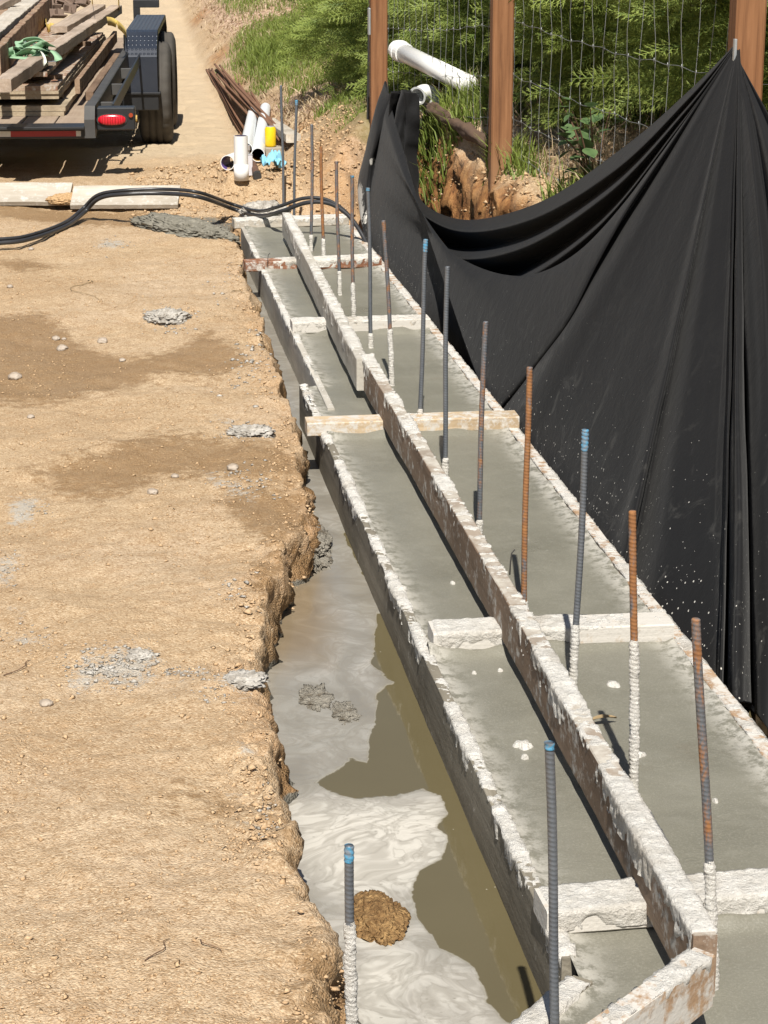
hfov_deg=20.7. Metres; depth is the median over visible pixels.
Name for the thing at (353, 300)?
rebar dowel
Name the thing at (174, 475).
stone
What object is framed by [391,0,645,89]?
conifer shrub
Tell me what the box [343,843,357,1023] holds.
rebar dowel
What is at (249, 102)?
rusty bar
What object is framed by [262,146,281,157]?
concrete block
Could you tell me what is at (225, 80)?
rusty bar
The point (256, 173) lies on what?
iron bar
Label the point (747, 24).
fence post
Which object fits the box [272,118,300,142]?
timber offcut
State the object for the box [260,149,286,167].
blue cloth
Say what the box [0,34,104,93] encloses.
lumber sheet
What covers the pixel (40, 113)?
lumber sheet
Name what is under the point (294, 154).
rebar dowel
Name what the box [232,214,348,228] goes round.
spreader board
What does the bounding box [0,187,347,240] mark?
black hose
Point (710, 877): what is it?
rebar dowel
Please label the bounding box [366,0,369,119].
steel stake
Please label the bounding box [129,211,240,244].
mortar heap
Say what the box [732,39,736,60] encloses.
fabric clip
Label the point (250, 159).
primer can
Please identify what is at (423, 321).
rebar dowel
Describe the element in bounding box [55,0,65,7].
metal bracket
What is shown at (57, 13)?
metal bracket
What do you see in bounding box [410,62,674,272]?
grass
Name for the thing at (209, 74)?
rusty bar
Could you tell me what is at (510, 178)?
ledge rubble
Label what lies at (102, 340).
stone
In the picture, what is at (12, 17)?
lumber board
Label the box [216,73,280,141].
rusty bar
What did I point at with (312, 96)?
dry litter
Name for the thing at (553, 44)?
conifer shrub
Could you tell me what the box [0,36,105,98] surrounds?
lumber sheet
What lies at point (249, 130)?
plastic pipe
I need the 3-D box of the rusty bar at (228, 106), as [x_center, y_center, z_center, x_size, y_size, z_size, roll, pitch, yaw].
[-1.373,-3.571,18.134,0.025,0.123,4.720,-2,17,-8]
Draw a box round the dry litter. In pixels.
[186,0,398,145]
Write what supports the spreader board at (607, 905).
on the concrete footing
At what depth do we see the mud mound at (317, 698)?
4.78 m
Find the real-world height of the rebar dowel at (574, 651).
0.593 m
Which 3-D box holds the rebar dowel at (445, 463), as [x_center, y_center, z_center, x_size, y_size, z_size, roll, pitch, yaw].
[0.178,-0.389,6.016,0.022,0.634,0.021,9,19,29]
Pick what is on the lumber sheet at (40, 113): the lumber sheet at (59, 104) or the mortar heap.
the lumber sheet at (59, 104)
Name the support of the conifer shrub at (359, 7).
on the ground at (258, 960)
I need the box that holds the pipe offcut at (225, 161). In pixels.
[220,153,233,169]
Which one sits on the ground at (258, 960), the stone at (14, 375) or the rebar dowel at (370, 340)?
the stone at (14, 375)
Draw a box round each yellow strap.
[46,21,53,32]
[107,17,126,37]
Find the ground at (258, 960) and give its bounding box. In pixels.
[0,0,666,1023]
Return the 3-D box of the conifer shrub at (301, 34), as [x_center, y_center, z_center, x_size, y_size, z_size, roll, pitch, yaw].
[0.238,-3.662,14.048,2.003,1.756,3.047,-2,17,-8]
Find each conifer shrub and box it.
[271,0,399,94]
[315,0,444,101]
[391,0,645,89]
[470,0,729,144]
[569,0,767,115]
[727,0,767,78]
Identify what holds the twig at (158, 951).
on the ground at (258, 960)
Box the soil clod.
[354,889,410,945]
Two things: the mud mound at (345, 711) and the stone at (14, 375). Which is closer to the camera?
the mud mound at (345, 711)
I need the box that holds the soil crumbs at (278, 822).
[0,174,345,1023]
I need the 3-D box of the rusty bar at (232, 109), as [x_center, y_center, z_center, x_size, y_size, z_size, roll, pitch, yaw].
[-1.329,-3.513,17.831,0.030,0.112,4.780,-2,17,-7]
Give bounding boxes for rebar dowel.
[280,85,284,202]
[293,100,297,214]
[309,124,313,251]
[319,146,325,255]
[335,161,341,294]
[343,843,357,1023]
[350,175,355,315]
[366,187,373,347]
[381,220,394,385]
[417,239,427,414]
[441,266,449,475]
[475,321,487,531]
[521,367,532,605]
[544,740,559,1023]
[569,428,588,686]
[628,510,639,790]
[691,617,719,990]
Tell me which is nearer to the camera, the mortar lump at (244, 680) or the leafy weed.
the mortar lump at (244, 680)
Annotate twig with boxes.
[3,660,28,675]
[70,280,98,298]
[145,938,169,960]
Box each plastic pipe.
[234,135,248,180]
[242,106,256,152]
[251,103,270,161]
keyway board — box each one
[282,212,365,390]
[361,353,525,648]
[508,604,717,996]
[586,947,714,1023]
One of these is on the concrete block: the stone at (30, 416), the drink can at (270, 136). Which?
the drink can at (270, 136)
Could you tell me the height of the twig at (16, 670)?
0.010 m
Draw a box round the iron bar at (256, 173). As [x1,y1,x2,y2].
[252,160,261,179]
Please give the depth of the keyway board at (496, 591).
5.46 m
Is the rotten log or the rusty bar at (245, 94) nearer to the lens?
the rotten log
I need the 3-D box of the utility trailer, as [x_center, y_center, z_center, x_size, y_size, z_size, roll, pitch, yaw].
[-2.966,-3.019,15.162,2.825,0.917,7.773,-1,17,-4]
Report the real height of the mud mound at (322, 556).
0.074 m
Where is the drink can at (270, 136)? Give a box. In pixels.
[265,126,275,146]
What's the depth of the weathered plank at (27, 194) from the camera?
11.10 m
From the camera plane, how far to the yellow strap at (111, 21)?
14.69 m
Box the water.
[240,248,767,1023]
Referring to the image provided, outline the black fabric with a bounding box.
[358,47,767,728]
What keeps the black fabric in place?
hanging from the fence post at (747, 24)
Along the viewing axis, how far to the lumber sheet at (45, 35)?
14.07 m
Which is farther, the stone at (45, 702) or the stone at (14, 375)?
the stone at (14, 375)
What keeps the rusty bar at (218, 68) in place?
on the ground at (258, 960)
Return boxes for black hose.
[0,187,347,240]
[0,191,367,244]
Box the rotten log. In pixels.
[426,102,487,151]
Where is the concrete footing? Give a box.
[244,224,767,1023]
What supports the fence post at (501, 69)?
on the ground at (258, 960)
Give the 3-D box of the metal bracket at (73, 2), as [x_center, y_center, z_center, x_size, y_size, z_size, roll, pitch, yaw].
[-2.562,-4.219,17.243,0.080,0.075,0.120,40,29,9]
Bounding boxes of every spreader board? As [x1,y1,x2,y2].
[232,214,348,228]
[243,253,381,271]
[290,314,430,332]
[305,410,518,436]
[428,612,673,649]
[533,868,767,932]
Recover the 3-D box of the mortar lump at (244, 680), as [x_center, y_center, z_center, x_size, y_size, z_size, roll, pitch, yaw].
[-0.301,0.357,4.511,0.116,0.022,0.111,-2,17,-8]
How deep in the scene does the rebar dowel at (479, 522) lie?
5.45 m
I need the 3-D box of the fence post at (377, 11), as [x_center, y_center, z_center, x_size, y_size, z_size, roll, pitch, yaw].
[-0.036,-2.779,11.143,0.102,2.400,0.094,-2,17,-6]
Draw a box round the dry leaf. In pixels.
[593,714,616,719]
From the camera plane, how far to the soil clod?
3.73 m
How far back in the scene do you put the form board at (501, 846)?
4.36 m
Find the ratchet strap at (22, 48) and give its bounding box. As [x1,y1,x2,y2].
[8,37,61,67]
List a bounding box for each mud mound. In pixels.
[298,683,333,711]
[312,523,332,572]
[330,701,361,724]
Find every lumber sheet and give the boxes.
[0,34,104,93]
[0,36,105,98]
[0,45,101,111]
[0,94,78,115]
[10,24,76,76]
[13,32,102,90]
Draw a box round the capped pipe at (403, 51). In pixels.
[388,40,477,93]
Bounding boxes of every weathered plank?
[0,182,72,205]
[70,185,180,208]
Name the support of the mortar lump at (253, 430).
on the ground at (258, 960)
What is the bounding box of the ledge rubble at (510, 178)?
[420,102,638,243]
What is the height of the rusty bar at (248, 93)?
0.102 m
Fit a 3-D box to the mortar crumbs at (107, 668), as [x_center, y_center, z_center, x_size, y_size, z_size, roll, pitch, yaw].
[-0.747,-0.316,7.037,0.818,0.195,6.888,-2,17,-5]
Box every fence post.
[367,0,387,127]
[488,0,513,193]
[728,0,766,100]
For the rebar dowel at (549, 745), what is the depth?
3.05 m
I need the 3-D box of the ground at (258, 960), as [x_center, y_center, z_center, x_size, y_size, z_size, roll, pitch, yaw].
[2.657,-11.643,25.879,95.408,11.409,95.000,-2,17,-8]
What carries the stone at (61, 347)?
on the ground at (258, 960)
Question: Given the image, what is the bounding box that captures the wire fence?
[388,0,767,191]
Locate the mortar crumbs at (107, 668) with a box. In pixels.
[0,235,281,838]
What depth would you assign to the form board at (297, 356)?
8.35 m
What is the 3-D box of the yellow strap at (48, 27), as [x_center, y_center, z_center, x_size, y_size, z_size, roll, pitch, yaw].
[-2.547,-3.721,16.002,0.083,0.080,1.254,-3,17,-10]
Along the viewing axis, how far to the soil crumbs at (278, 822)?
4.60 m
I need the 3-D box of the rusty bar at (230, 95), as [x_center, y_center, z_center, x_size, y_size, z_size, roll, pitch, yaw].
[-1.194,-3.318,16.881,0.032,0.119,6.590,-2,17,-8]
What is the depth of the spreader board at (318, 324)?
8.05 m
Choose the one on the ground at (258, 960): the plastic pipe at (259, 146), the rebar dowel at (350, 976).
the plastic pipe at (259, 146)
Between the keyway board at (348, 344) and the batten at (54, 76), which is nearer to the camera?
the keyway board at (348, 344)
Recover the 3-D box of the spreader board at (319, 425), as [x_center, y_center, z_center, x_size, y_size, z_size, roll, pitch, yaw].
[0.088,-0.280,6.596,0.668,0.047,0.092,-2,17,-7]
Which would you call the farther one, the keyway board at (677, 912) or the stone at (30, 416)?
the stone at (30, 416)
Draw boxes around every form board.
[241,227,334,409]
[299,384,576,995]
[349,225,533,448]
[510,975,592,1023]
[530,449,767,759]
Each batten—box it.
[28,74,62,79]
[77,41,90,45]
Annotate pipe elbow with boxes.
[411,84,440,104]
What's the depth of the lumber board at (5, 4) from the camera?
15.29 m
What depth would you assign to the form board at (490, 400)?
7.59 m
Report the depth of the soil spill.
11.01 m
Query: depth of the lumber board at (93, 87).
14.00 m
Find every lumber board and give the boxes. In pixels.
[0,0,20,9]
[0,0,40,38]
[0,0,54,75]
[50,4,105,32]
[75,31,116,93]
[85,53,119,99]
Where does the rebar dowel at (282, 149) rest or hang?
on the ground at (258, 960)
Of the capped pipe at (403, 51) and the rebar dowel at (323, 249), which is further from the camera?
the capped pipe at (403, 51)
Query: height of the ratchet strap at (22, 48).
0.200 m
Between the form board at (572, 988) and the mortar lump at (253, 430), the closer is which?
the form board at (572, 988)
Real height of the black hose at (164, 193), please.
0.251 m
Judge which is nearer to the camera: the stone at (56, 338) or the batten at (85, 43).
the stone at (56, 338)
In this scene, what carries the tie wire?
attached to the keyway board at (496, 591)
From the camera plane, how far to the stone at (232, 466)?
6.13 m
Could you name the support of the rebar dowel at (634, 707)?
in the concrete footing
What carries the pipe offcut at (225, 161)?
on the ground at (258, 960)
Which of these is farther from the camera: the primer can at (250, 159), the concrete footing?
the primer can at (250, 159)
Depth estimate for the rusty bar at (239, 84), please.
14.96 m
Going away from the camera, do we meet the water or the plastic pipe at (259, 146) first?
the water
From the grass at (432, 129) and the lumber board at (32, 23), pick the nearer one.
the grass at (432, 129)
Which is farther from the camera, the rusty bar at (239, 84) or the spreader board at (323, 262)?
the rusty bar at (239, 84)
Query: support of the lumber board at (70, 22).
on the lumber sheet at (45, 35)
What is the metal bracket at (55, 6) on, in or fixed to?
on the lumber board at (32, 23)
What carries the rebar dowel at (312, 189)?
on the concrete footing
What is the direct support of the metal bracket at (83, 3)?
on the metal bracket
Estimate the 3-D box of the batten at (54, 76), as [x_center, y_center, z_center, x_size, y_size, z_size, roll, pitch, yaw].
[-2.634,-2.599,12.553,1.410,0.029,0.071,-1,17,-4]
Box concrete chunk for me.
[237,200,291,216]
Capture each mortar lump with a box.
[127,647,154,660]
[142,307,192,325]
[223,668,269,690]
[225,424,275,437]
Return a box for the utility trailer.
[0,0,177,142]
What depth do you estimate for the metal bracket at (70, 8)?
16.98 m
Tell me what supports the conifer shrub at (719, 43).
on the ground at (258, 960)
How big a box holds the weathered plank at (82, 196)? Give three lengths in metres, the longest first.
0.560 x 0.194 x 0.029 m
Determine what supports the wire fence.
attached to the fence post at (377, 11)
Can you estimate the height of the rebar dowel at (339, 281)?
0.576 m
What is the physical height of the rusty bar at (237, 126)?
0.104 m
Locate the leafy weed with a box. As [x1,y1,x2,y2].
[557,90,624,175]
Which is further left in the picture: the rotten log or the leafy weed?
the rotten log
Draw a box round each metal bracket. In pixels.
[49,8,67,17]
[51,0,61,8]
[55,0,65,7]
[63,3,76,13]
[64,0,77,4]
[77,0,90,6]
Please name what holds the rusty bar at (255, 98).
on the ground at (258, 960)
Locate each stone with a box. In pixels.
[8,372,21,379]
[27,414,34,418]
[39,699,53,706]
[52,335,59,340]
[56,344,68,350]
[97,337,107,343]
[147,488,157,494]
[171,473,178,477]
[227,463,238,470]
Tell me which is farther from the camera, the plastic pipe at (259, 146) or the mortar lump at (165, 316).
the plastic pipe at (259, 146)
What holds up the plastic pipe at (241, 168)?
on the ground at (258, 960)
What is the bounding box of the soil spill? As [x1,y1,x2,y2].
[45,192,72,205]
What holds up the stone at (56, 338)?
on the ground at (258, 960)
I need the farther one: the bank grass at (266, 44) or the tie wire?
the bank grass at (266, 44)
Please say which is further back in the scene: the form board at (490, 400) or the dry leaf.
the form board at (490, 400)
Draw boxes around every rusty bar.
[206,69,231,114]
[208,68,242,132]
[209,70,256,124]
[211,68,243,129]
[214,63,249,105]
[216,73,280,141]
[217,69,257,121]
[219,65,275,123]
[222,71,276,132]
[223,101,242,134]
[238,83,285,143]
[247,91,259,106]
[250,91,271,118]
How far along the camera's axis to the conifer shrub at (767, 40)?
6.53 m
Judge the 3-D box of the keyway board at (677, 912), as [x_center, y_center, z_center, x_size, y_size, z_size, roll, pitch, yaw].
[0.388,0.465,3.888,0.055,0.121,1.517,-2,17,-7]
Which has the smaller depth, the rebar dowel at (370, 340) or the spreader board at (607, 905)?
the spreader board at (607, 905)
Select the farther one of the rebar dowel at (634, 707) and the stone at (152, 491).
the stone at (152, 491)
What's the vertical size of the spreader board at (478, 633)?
0.051 m
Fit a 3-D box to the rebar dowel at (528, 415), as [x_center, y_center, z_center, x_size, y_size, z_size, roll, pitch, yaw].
[0.331,-0.039,4.884,0.021,0.611,0.021,-2,17,-8]
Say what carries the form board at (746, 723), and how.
on the ground at (258, 960)
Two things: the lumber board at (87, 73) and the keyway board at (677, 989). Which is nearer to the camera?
the keyway board at (677, 989)
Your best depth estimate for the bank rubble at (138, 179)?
11.63 m
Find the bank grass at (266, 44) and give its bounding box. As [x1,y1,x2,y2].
[210,0,441,132]
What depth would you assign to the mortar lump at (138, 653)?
4.66 m
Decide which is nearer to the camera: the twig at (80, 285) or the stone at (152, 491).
the stone at (152, 491)
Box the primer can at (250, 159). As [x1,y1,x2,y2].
[248,145,252,175]
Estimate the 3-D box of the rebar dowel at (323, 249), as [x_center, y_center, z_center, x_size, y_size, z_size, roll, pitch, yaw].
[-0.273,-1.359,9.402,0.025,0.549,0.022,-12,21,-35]
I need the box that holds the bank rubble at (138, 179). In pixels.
[126,102,362,222]
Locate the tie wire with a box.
[509,549,514,574]
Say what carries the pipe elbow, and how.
on the ground at (258, 960)
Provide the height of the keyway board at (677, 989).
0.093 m
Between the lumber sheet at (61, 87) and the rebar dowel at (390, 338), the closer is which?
the rebar dowel at (390, 338)
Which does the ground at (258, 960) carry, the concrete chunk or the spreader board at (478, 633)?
the concrete chunk

